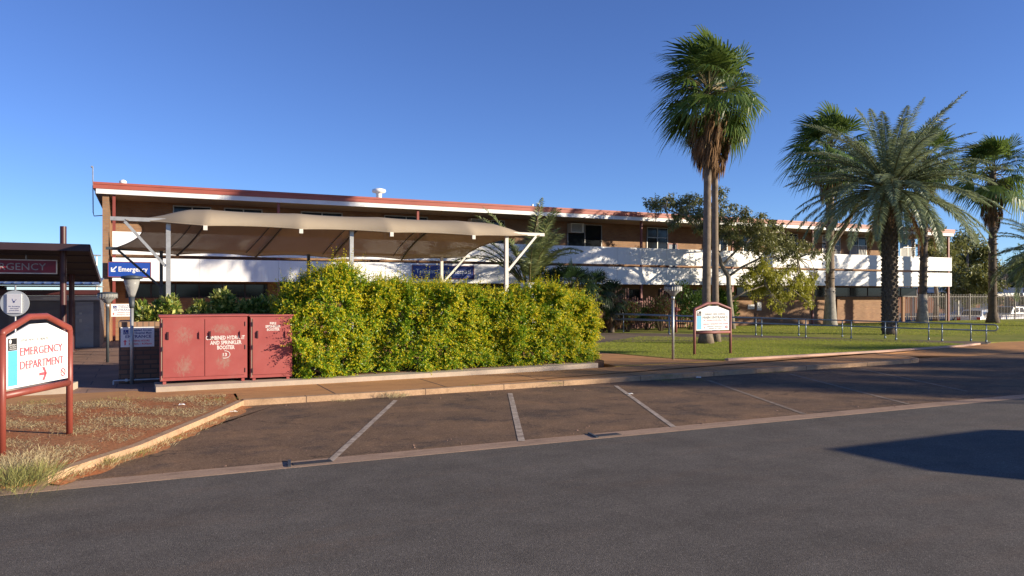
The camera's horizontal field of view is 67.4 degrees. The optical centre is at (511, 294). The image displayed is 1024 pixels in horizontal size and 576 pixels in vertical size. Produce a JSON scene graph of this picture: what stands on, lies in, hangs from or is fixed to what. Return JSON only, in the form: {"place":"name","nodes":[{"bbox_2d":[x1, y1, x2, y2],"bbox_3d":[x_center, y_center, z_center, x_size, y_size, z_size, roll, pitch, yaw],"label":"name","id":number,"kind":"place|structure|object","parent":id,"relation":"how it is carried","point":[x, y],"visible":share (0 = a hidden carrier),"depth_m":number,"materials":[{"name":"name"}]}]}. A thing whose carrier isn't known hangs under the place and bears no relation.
{"place":"outdoors","nodes":[
{"label":"outdoors","id":0,"kind":"place"},
{"bbox_2d":[31,341,154,395],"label":"forecourt paving","id":1,"kind":"structure","parent":0,"point":[94,371],"depth_m":18.72,"materials":[{"name":"concrete"}]},
{"bbox_2d":[0,285,28,331],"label":"disc sign","id":2,"kind":"object","parent":1,"relation":"on","point":[14,303],"visible":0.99,"depth_m":15.18,"materials":[{"name":"metal"}]},
{"bbox_2d":[6,381,77,395],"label":"kerb island","id":3,"kind":"structure","parent":1,"relation":"on","point":[61,390],"depth_m":14.66,"materials":[{"name":"concrete"}]},
{"bbox_2d":[97,292,117,361],"bbox_3d":[-11.328,0.913,21.509,0.514,1.974,0.509,0,0,-26],"label":"street lamp","id":4,"kind":"object","parent":1,"relation":"on","point":[107,298],"visible":1,"depth_m":21.47,"materials":[{"name":"metal"}]},
{"bbox_2d":[121,275,142,383],"bbox_3d":[-8.062,0.747,16.286,0.430,2.305,0.430,0,0,-26],"label":"street lamp","id":5,"kind":"object","parent":1,"relation":"on","point":[131,282],"visible":1,"depth_m":16.25,"materials":[{"name":"metal"}]},
{"bbox_2d":[113,378,159,384],"bbox_3d":[-7.663,1.857,16.560,1.685,0.125,0.090,0,0,-26],"label":"water pipe","id":6,"kind":"object","parent":1,"relation":"on","point":[125,380],"visible":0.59,"depth_m":16.36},
{"bbox_2d":[118,320,248,383],"bbox_3d":[-7.123,1.255,17.764,3.500,1.330,1.625,0,0,-26],"label":"brick planter","id":7,"kind":"object","parent":1,"relation":"on","point":[146,362],"visible":0.28,"depth_m":16.49,"materials":[{"name":"brick"}]},
{"bbox_2d":[121,327,153,346],"bbox_3d":[-8.010,0.910,16.430,0.646,0.424,0.044,0,0,-26],"label":"entrance notice","id":8,"kind":"object","parent":7,"relation":"attached to","point":[143,336],"visible":1,"depth_m":16.44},
{"bbox_2d":[134,298,155,321],"bbox_3d":[-8.244,0.431,17.234,0.604,0.753,0.683,0,0,-26],"label":"variegated shrub","id":9,"kind":"object","parent":7,"relation":"in","point":[142,309],"visible":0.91,"depth_m":17.10,"materials":[{"name":"green plant"}]},
{"bbox_2d":[147,292,183,320],"bbox_3d":[-7.930,0.385,17.438,1.041,0.874,0.768,0,0,29],"label":"variegated shrub","id":10,"kind":"object","parent":7,"relation":"in","point":[168,304],"visible":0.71,"depth_m":17.24,"materials":[{"name":"green plant"}]},
{"bbox_2d":[180,298,212,313],"bbox_3d":[-7.260,0.442,17.734,0.881,0.762,0.842,0,0,-26],"label":"variegated shrub","id":11,"kind":"object","parent":7,"relation":"in","point":[200,306],"visible":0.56,"depth_m":17.59,"materials":[{"name":"green plant"}]},
{"bbox_2d":[208,286,238,313],"bbox_3d":[-6.713,0.298,17.849,0.725,1.020,0.792,0,0,-26],"label":"variegated shrub","id":12,"kind":"object","parent":7,"relation":"in","point":[222,300],"visible":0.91,"depth_m":17.70,"materials":[{"name":"green plant"}]},
{"bbox_2d":[236,298,257,313],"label":"variegated shrub","id":13,"kind":"object","parent":7,"relation":"in","point":[243,307],"visible":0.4,"depth_m":18.06,"materials":[{"name":"green plant"}]},
{"bbox_2d":[248,293,276,313],"bbox_3d":[-5.887,0.387,18.382,0.953,0.855,0.884,0,0,-3],"label":"variegated shrub","id":14,"kind":"object","parent":7,"relation":"in","point":[260,301],"visible":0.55,"depth_m":18.13,"materials":[{"name":"green plant"}]},
{"bbox_2d":[106,210,544,348],"bbox_3d":[-5.834,-0.216,24.441,12.781,4.251,6.277,0,0,-26],"label":"shade sail","id":15,"kind":"object","parent":1,"relation":"on","point":[255,235],"visible":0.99,"depth_m":24.38,"materials":[{"name":"fabric"}]},
{"bbox_2d":[0,394,237,488],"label":"verge","id":16,"kind":"structure","parent":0,"point":[108,446],"depth_m":11.13,"materials":[{"name":"soil"}]},
{"bbox_2d":[0,313,72,455],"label":"ground sign","id":17,"kind":"object","parent":16,"relation":"on","point":[31,354],"visible":0.98,"depth_m":9.67,"materials":[{"name":"metal"}]},
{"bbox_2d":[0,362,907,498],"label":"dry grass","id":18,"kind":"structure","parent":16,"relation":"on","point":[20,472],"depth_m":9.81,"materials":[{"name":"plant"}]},
{"bbox_2d":[6,343,989,405],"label":"footpath","id":19,"kind":"structure","parent":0,"point":[343,387],"depth_m":16.95,"materials":[{"name":"concrete"}]},
{"bbox_2d":[317,357,857,393],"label":"footpath joint lines","id":20,"kind":"object","parent":19,"relation":"on","point":[599,369],"visible":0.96,"depth_m":18.19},
{"bbox_2d":[295,343,721,366],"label":"cross path","id":21,"kind":"structure","parent":0,"point":[613,360],"depth_m":22.06,"materials":[{"name":"concrete"}]},
{"bbox_2d":[616,361,714,366],"bbox_3d":[4.407,1.897,21.116,3.782,0.006,0.090,0,0,-27],"label":"yellow edge line","id":22,"kind":"object","parent":21,"relation":"on","point":[668,363],"visible":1,"depth_m":21.05,"materials":[{"name":"paint"}]},
{"bbox_2d":[664,285,681,358],"bbox_3d":[4.708,0.809,22.463,0.514,2.182,0.509,0,0,-26],"label":"street lamp","id":23,"kind":"object","parent":21,"relation":"on","point":[672,290],"visible":1,"depth_m":22.41,"materials":[{"name":"metal"}]},
{"bbox_2d":[0,398,1023,575],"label":"road","id":24,"kind":"structure","parent":0,"point":[933,491],"depth_m":7.08,"materials":[{"name":"asphalt"}]},
{"bbox_2d":[0,0,1023,291],"label":"sky","id":25,"kind":"structure","parent":0,"point":[507,102],"materials":[{"name":"blue"}]},
{"bbox_2d":[91,166,954,340],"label":"hospital building","id":26,"kind":"structure","parent":0,"point":[642,256],"depth_m":40.33,"materials":[{"name":"paint"}]},
{"bbox_2d":[111,304,129,316],"bbox_3d":[-15.924,0.650,31.453,0.873,0.517,0.047,0,0,-26],"label":"entrance notice","id":27,"kind":"object","parent":26,"relation":"attached to","point":[120,310],"visible":0.73,"depth_m":31.41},
{"bbox_2d":[108,261,150,276],"bbox_3d":[-15.671,-1.018,31.479,1.587,0.634,0.060,0,0,-26],"label":"direction sign","id":28,"kind":"object","parent":26,"relation":"attached to","point":[117,269],"visible":0.89,"depth_m":31.42,"materials":[{"name":"metal"}]},
{"bbox_2d":[173,205,210,212],"bbox_3d":[-14.424,-3.115,34.642,1.602,1.730,0.049,0,0,-26],"label":"window","id":29,"kind":"structure","parent":26,"relation":"in","point":[176,208],"depth_m":34.57,"materials":[{"name":"glass"}]},
{"bbox_2d":[125,283,267,297],"bbox_3d":[-14.163,-0.170,34.768,5.964,0.660,0.049,0,0,-26],"label":"window","id":30,"kind":"structure","parent":26,"relation":"in","point":[145,290],"depth_m":34.75,"materials":[{"name":"glass"}]},
{"bbox_2d":[224,208,262,212],"bbox_3d":[-12.445,-3.115,35.592,1.691,1.730,0.049,0,0,-26],"label":"window","id":31,"kind":"structure","parent":26,"relation":"in","point":[225,209],"depth_m":35.58,"materials":[{"name":"glass"}]},
{"bbox_2d":[301,211,342,216],"bbox_3d":[-9.193,-3.115,37.153,1.996,1.730,0.049,0,0,-26],"label":"window","id":32,"kind":"structure","parent":26,"relation":"in","point":[302,212],"depth_m":37.16,"materials":[{"name":"glass"}]},
{"bbox_2d":[384,215,427,219],"bbox_3d":[-5.371,-3.115,38.988,2.299,1.730,0.049,0,0,-26],"label":"window","id":33,"kind":"structure","parent":26,"relation":"in","point":[385,216],"depth_m":38.96,"materials":[{"name":"glass"}]},
{"bbox_2d":[412,265,473,278],"bbox_3d":[-3.331,-1.081,37.402,3.197,0.657,0.060,0,0,-26],"label":"name sign","id":34,"kind":"object","parent":26,"relation":"attached to","point":[461,272],"visible":0.91,"depth_m":37.29,"materials":[{"name":"metal"}]},
{"bbox_2d":[468,218,485,222],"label":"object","id":35,"kind":"object","parent":26,"relation":"attached to","point":[475,220],"visible":0.31,"depth_m":40.23,"materials":[{"name":"glass"}]},
{"bbox_2d":[449,285,520,290],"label":"window","id":36,"kind":"structure","parent":26,"relation":"in","point":[492,286],"depth_m":41.05,"materials":[{"name":"glass"}]},
{"bbox_2d":[490,220,504,243],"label":"window","id":37,"kind":"structure","parent":26,"relation":"in","point":[495,222],"depth_m":41.23,"materials":[{"name":"glass"}]},
{"bbox_2d":[567,223,583,232],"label":"air conditioner","id":38,"kind":"object","parent":26,"relation":"attached to","point":[575,227],"visible":1,"depth_m":42.84,"materials":[{"name":"beige paint"}]},
{"bbox_2d":[567,223,601,246],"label":"window","id":39,"kind":"structure","parent":26,"relation":"in","point":[592,235],"depth_m":43.63,"materials":[{"name":"glass"}]},
{"bbox_2d":[626,289,639,319],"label":"window","id":40,"kind":"structure","parent":26,"relation":"in","point":[632,292],"depth_m":44.99,"materials":[{"name":"black glass"}]},
{"bbox_2d":[646,227,667,248],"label":"window","id":41,"kind":"structure","parent":26,"relation":"in","point":[656,237],"depth_m":45.69,"materials":[{"name":"glass"}]},
{"bbox_2d":[667,243,677,267],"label":"door","id":42,"kind":"structure","parent":26,"relation":"in","point":[670,245],"depth_m":46.18,"materials":[{"name":"white paint"}]},
{"bbox_2d":[718,232,727,250],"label":"window","id":43,"kind":"structure","parent":26,"relation":"in","point":[721,245],"depth_m":47.91,"materials":[{"name":"glass"}]},
{"bbox_2d":[736,286,806,296],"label":"window","id":44,"kind":"structure","parent":26,"relation":"in","point":[739,289],"depth_m":49.18,"materials":[{"name":"glass"}]},
{"bbox_2d":[778,233,797,251],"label":"window","id":45,"kind":"structure","parent":26,"relation":"in","point":[795,235],"depth_m":50.44,"materials":[{"name":"glass"}]},
{"bbox_2d":[822,239,839,253],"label":"window","id":46,"kind":"structure","parent":26,"relation":"in","point":[837,248],"depth_m":52.15,"materials":[{"name":"glass"}]},
{"bbox_2d":[849,237,866,254],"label":"window","id":47,"kind":"structure","parent":26,"relation":"in","point":[860,246],"depth_m":53.10,"materials":[{"name":"glass"}]},
{"bbox_2d":[814,287,916,296],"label":"window","id":48,"kind":"structure","parent":26,"relation":"in","point":[840,291],"depth_m":53.24,"materials":[{"name":"glass"}]},
{"bbox_2d":[900,239,914,256],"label":"window","id":49,"kind":"structure","parent":26,"relation":"in","point":[905,250],"depth_m":55.20,"materials":[{"name":"glass"}]},
{"bbox_2d":[75,352,1023,480],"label":"parking area","id":50,"kind":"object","parent":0,"point":[264,434],"visible":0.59,"depth_m":13.32,"materials":[{"name":"asphalt"}]},
{"bbox_2d":[50,406,250,484],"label":"dirt drift ground","id":51,"kind":"structure","parent":50,"relation":"on","point":[107,468],"depth_m":9.79,"materials":[{"name":"soil"}]},
{"bbox_2d":[329,400,396,460],"bbox_3d":[-2.184,1.992,11.809,0.085,0.001,5.298,0,0,0],"label":"road marking","id":52,"kind":"object","parent":50,"relation":"on","point":[342,449],"visible":1,"depth_m":11.00,"materials":[{"name":"paint"}]},
{"bbox_2d":[8,374,1008,473],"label":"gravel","id":53,"kind":"structure","parent":50,"relation":"on","point":[359,399],"depth_m":12.04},
{"bbox_2d":[508,393,524,440],"bbox_3d":[0.046,1.992,12.959,0.095,0.001,5.052,0,0,-2],"label":"road marking","id":54,"kind":"object","parent":50,"relation":"on","point":[519,432],"visible":1,"depth_m":12.23,"materials":[{"name":"paint"}]},
{"bbox_2d":[615,386,675,426],"bbox_3d":[2.349,1.992,14.161,0.085,0.001,5.247,0,0,-2],"label":"road marking","id":55,"kind":"object","parent":50,"relation":"on","point":[649,409],"visible":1,"depth_m":13.41,"materials":[{"name":"paint"}]},
{"bbox_2d":[707,380,805,413],"bbox_3d":[4.712,1.992,15.338,0.090,0.001,5.154,0,0,-4],"label":"road marking","id":56,"kind":"object","parent":50,"relation":"on","point":[758,397],"visible":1,"depth_m":14.70,"materials":[{"name":"paint"}]},
{"bbox_2d":[790,374,908,403],"bbox_3d":[7.085,1.992,16.577,0.090,0.001,5.252,0,0,-3],"label":"road marking","id":57,"kind":"object","parent":50,"relation":"on","point":[851,389],"visible":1,"depth_m":16.09,"materials":[{"name":"paint"}]},
{"bbox_2d":[862,369,965,390],"bbox_3d":[9.342,1.992,18.151,0.090,0.001,4.724,0,0,-1],"label":"road marking","id":58,"kind":"object","parent":50,"relation":"on","point":[915,380],"visible":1,"depth_m":17.77,"materials":[{"name":"paint"}]},
{"bbox_2d":[116,297,1016,340],"bbox_3d":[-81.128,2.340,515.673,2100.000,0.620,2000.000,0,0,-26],"label":"ground","id":59,"kind":"structure","parent":0,"point":[932,303],"depth_m":148.74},
{"bbox_2d":[0,226,103,351],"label":"emergency building","id":60,"kind":"structure","parent":59,"relation":"on","point":[81,312],"depth_m":26.34,"materials":[{"name":"red paint"}]},
{"bbox_2d":[0,255,56,273],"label":"hanging sign","id":61,"kind":"object","parent":60,"relation":"hanging from","point":[19,266],"visible":1,"depth_m":22.14,"materials":[{"name":"metal"}]},
{"bbox_2d":[75,302,92,347],"bbox_3d":[-15.286,1.080,27.458,0.561,1.640,0.057,0,0,-26],"label":"door","id":62,"kind":"structure","parent":60,"relation":"in","point":[83,310],"depth_m":27.44,"materials":[{"name":"metal"}]},
{"bbox_2d":[37,400,243,484],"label":"verge kerb","id":63,"kind":"structure","parent":59,"relation":"on","point":[168,434],"depth_m":9.89,"materials":[{"name":"concrete"}]},
{"bbox_2d":[154,362,597,391],"bbox_3d":[-2.510,1.900,17.842,10.557,0.200,1.151,0,0,-30],"label":"bed edging","id":64,"kind":"object","parent":59,"relation":"on","point":[170,386],"visible":0.68,"depth_m":16.64,"materials":[{"name":"concrete"}]},
{"bbox_2d":[158,314,248,384],"bbox_3d":[-6.404,1.107,15.941,1.700,1.384,0.795,0,0,-26],"label":"fire cabinet","id":65,"kind":"object","parent":64,"relation":"on","point":[200,346],"visible":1,"depth_m":15.62,"materials":[{"name":"metal"}]},
{"bbox_2d":[247,314,293,379],"bbox_3d":[-5.223,1.112,16.508,0.900,1.374,0.795,0,0,-26],"label":"fire cabinet","id":66,"kind":"object","parent":64,"relation":"on","point":[268,354],"visible":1,"depth_m":16.18,"materials":[{"name":"metal"}]},
{"bbox_2d":[292,356,603,377],"bbox_3d":[-1.446,1.893,19.882,8.600,0.215,3.300,0,0,-26],"label":"garden bed","id":67,"kind":"object","parent":59,"relation":"on","point":[598,361],"visible":0.23,"depth_m":18.75,"materials":[{"name":"soil"}]},
{"bbox_2d":[263,248,605,378],"bbox_3d":[-1.480,0.603,19.288,9.223,3.351,2.804,0,0,-31],"label":"hedge","id":68,"kind":"object","parent":67,"relation":"on","point":[573,321],"visible":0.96,"depth_m":18.20,"materials":[{"name":"green plant"}]},
{"bbox_2d":[0,394,1023,495],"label":"gutter","id":69,"kind":"object","parent":59,"relation":"on","point":[177,475],"depth_m":9.89,"materials":[{"name":"concrete"}]},
{"bbox_2d":[288,459,332,466],"bbox_3d":[-2.421,1.987,9.137,0.530,0.022,0.316,0,0,-26],"label":"drain grate","id":70,"kind":"object","parent":69,"relation":"on","point":[309,462],"visible":1,"depth_m":9.10,"materials":[{"name":"metal"}]},
{"bbox_2d":[588,432,621,437],"bbox_3d":[1.311,1.987,10.928,0.456,0.022,0.316,0,0,-26],"label":"drain grate","id":71,"kind":"object","parent":69,"relation":"on","point":[600,435],"visible":1,"depth_m":10.91,"materials":[{"name":"metal"}]},
{"bbox_2d":[243,354,918,405],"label":"kerb","id":72,"kind":"structure","parent":59,"relation":"on","point":[329,397],"depth_m":16.59,"materials":[{"name":"concrete"}]},
{"bbox_2d":[725,343,980,360],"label":"lawn kerb","id":73,"kind":"structure","parent":59,"relation":"on","point":[819,354],"depth_m":24.32,"materials":[{"name":"concrete"}]},
{"bbox_2d":[915,226,964,320],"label":"shade tree","id":74,"kind":"object","parent":59,"relation":"on","point":[932,252],"visible":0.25,"depth_m":59.75,"materials":[{"name":"green plant"}]},
{"bbox_2d":[932,297,954,313],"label":"boundary bush","id":75,"kind":"object","parent":59,"relation":"on","point":[944,303],"visible":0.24,"depth_m":83.48,"materials":[{"name":"green plant"}]},
{"bbox_2d":[899,294,1023,320],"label":"palisade fence","id":76,"kind":"object","parent":59,"relation":"on","point":[1014,314],"visible":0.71,"depth_m":58.70,"materials":[{"name":"metal"}]},
{"bbox_2d":[957,309,987,319],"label":"parked sedan","id":77,"kind":"object","parent":59,"relation":"on","point":[981,317],"visible":0.26,"depth_m":59.78,"materials":[{"name":"white paint"}]},
{"bbox_2d":[938,225,1011,309],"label":"shade tree","id":78,"kind":"object","parent":59,"relation":"on","point":[965,281],"visible":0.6,"depth_m":63.29,"materials":[{"name":"green plant"}]},
{"bbox_2d":[997,306,1023,318],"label":"car","id":79,"kind":"object","parent":59,"relation":"on","point":[1022,312],"visible":0.24,"depth_m":62.21,"materials":[{"name":"white paint"}]},
{"bbox_2d":[294,319,1023,360],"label":"lawn","id":80,"kind":"structure","parent":0,"point":[991,338],"depth_m":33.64,"materials":[{"name":"plant"}]},
{"bbox_2d":[451,197,584,282],"bbox_3d":[0.994,-1.251,35.409,7.407,6.303,5.914,0,0,-26],"label":"feather palm","id":81,"kind":"object","parent":80,"relation":"on","point":[536,263],"visible":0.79,"depth_m":35.50,"materials":[{"name":"green plant"}]},
{"bbox_2d":[536,267,573,312],"bbox_3d":[1.883,0.268,35.903,2.522,3.263,2.296,0,0,-26],"label":"fan palm","id":82,"kind":"object","parent":80,"relation":"on","point":[545,273],"visible":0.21,"depth_m":35.85,"materials":[{"name":"green plant"}]},
{"bbox_2d":[545,258,601,309],"bbox_3d":[2.757,0.049,35.911,2.842,3.701,2.868,0,0,-5],"label":"fan palm","id":83,"kind":"object","parent":80,"relation":"on","point":[569,272],"visible":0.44,"depth_m":35.65,"materials":[{"name":"green plant"}]},
{"bbox_2d":[570,267,616,321],"bbox_3d":[3.918,0.176,36.958,2.521,3.448,2.612,0,0,-26],"label":"fan palm","id":84,"kind":"object","parent":80,"relation":"on","point":[598,277],"visible":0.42,"depth_m":36.63,"materials":[{"name":"green plant"}]},
{"bbox_2d":[595,279,631,332],"bbox_3d":[4.824,0.570,38.082,2.045,2.726,1.996,0,0,31],"label":"fan palm","id":85,"kind":"object","parent":80,"relation":"on","point":[609,325],"visible":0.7,"depth_m":37.79,"materials":[{"name":"green plant"}]},
{"bbox_2d":[615,298,642,331],"bbox_3d":[5.778,1.023,38.600,1.619,1.819,1.414,0,0,18],"label":"garden shrub","id":86,"kind":"object","parent":80,"relation":"on","point":[629,310],"visible":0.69,"depth_m":38.47,"materials":[{"name":"green plant"}]},
{"bbox_2d":[635,306,661,329],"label":"garden shrub","id":87,"kind":"object","parent":80,"relation":"on","point":[647,322],"visible":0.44,"depth_m":40.71,"materials":[{"name":"green plant"}]},
{"bbox_2d":[615,288,685,328],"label":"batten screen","id":88,"kind":"object","parent":80,"relation":"on","point":[640,324],"visible":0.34,"depth_m":42.47,"materials":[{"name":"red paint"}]},
{"bbox_2d":[641,293,677,330],"bbox_3d":[7.670,0.927,39.864,1.670,2.009,2.191,0,0,-26],"label":"garden shrub","id":89,"kind":"object","parent":80,"relation":"on","point":[659,308],"visible":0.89,"depth_m":39.57,"materials":[{"name":"green plant"}]},
{"bbox_2d":[671,307,679,332],"bbox_3d":[8.107,1.265,38.000,0.480,1.270,0.253,0,0,-26],"label":"fire hydrant","id":90,"kind":"object","parent":80,"relation":"on","point":[676,309],"visible":0.84,"depth_m":37.94,"materials":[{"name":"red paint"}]},
{"bbox_2d":[674,280,711,329],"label":"garden shrub","id":91,"kind":"object","parent":80,"relation":"on","point":[694,298],"visible":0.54,"depth_m":40.70,"materials":[{"name":"green plant"}]},
{"bbox_2d":[644,24,767,343],"bbox_3d":[7.445,-4.232,29.688,4.884,12.272,4.864,0,0,-26],"label":"fan palm","id":92,"kind":"object","parent":80,"relation":"on","point":[711,54],"visible":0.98,"depth_m":29.25,"materials":[{"name":"green plant"}]},
{"bbox_2d":[693,302,731,354],"bbox_3d":[6.346,1.084,24.296,1.504,1.691,0.090,0,0,-25],"label":"ground sign","id":93,"kind":"object","parent":80,"relation":"on","point":[712,318],"visible":1,"depth_m":24.27,"materials":[{"name":"metal"}]},
{"bbox_2d":[664,54,769,341],"bbox_3d":[7.810,-3.870,30.672,3.807,11.543,4.265,0,0,-26],"label":"fan palm","id":94,"kind":"object","parent":80,"relation":"on","point":[721,168],"visible":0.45,"depth_m":30.40,"materials":[{"name":"green plant"}]},
{"bbox_2d":[711,287,740,319],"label":"garden shrub","id":95,"kind":"object","parent":80,"relation":"on","point":[723,297],"visible":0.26,"depth_m":42.55,"materials":[{"name":"green plant"}]},
{"bbox_2d":[642,185,830,328],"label":"gum tree","id":96,"kind":"object","parent":80,"relation":"on","point":[774,286],"visible":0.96,"depth_m":41.93,"materials":[{"name":"green plant"}]},
{"bbox_2d":[772,101,875,324],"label":"fan palm","id":97,"kind":"object","parent":80,"relation":"on","point":[836,120],"visible":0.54,"depth_m":45.29,"materials":[{"name":"green plant"}]},
{"bbox_2d":[783,91,1015,334],"bbox_3d":[17.848,-3.805,35.990,9.461,11.409,9.427,0,0,16],"label":"date palm","id":98,"kind":"object","parent":80,"relation":"on","point":[888,197],"visible":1,"depth_m":35.10,"materials":[{"name":"green plant"}]},
{"bbox_2d":[904,122,964,323],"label":"fan palm","id":99,"kind":"object","parent":80,"relation":"on","point":[922,311],"visible":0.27,"depth_m":49.46,"materials":[{"name":"green plant"}]},
{"bbox_2d":[944,132,1023,322],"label":"fan palm","id":100,"kind":"object","parent":80,"relation":"on","point":[992,149],"visible":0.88,"depth_m":50.40,"materials":[{"name":"green plant"}]},
{"bbox_2d":[988,208,1023,301],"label":"date palm","id":101,"kind":"object","parent":80,"relation":"on","point":[1013,262],"visible":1,"depth_m":46.79,"materials":[{"name":"green plant"}]},
{"bbox_2d":[564,333,990,343],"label":"ramp path","id":102,"kind":"structure","parent":0,"point":[609,337],"depth_m":32.79,"materials":[{"name":"concrete"}]},
{"bbox_2d":[603,313,971,340],"bbox_3d":[11.112,1.368,35.011,16.895,1.004,0.887,0,0,28],"label":"handrail","id":103,"kind":"object","parent":102,"relation":"on","point":[763,317],"visible":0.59,"depth_m":34.78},
{"bbox_2d":[615,314,997,342],"bbox_3d":[11.941,1.390,33.148,15.301,0.960,0.904,0,0,25],"label":"handrail","id":104,"kind":"object","parent":102,"relation":"on","point":[851,326],"visible":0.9,"depth_m":32.37,"materials":[{"name":"metal"}]},
{"bbox_2d":[898,313,944,321],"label":"car park","id":105,"kind":"structure","parent":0,"point":[907,320],"depth_m":85.46,"materials":[{"name":"asphalt"}]},
{"bbox_2d":[939,307,984,320],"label":"parked sedan","id":106,"kind":"object","parent":105,"relation":"on","point":[951,315],"visible":0.12,"depth_m":69.51,"materials":[{"name":"silver metal"}]},
{"bbox_2d":[913,287,1023,320],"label":"carport","id":107,"kind":"object","parent":105,"relation":"on","point":[930,290],"visible":0.14,"depth_m":70.07,"materials":[{"name":"metal"}]},
{"bbox_2d":[998,258,1015,305],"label":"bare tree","id":108,"kind":"object","parent":105,"relation":"on","point":[1004,276],"visible":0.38,"depth_m":74.94,"materials":[{"name":"green plant"}]},
{"bbox_2d":[997,271,1023,305],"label":"shade tree","id":109,"kind":"object","parent":105,"relation":"on","point":[1012,284],"visible":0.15,"depth_m":81.87,"materials":[{"name":"green plant"}]},
{"bbox_2d":[1005,243,1023,283],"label":"shade tree","id":110,"kind":"object","parent":105,"relation":"on","point":[1007,260],"visible":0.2,"depth_m":69.01,"materials":[{"name":"green plant"}]},
{"bbox_2d":[878,341,1023,355],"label":"driveway apron","id":111,"kind":"object","parent":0,"point":[999,348],"visible":0.91,"depth_m":26.49,"materials":[{"name":"concrete"}]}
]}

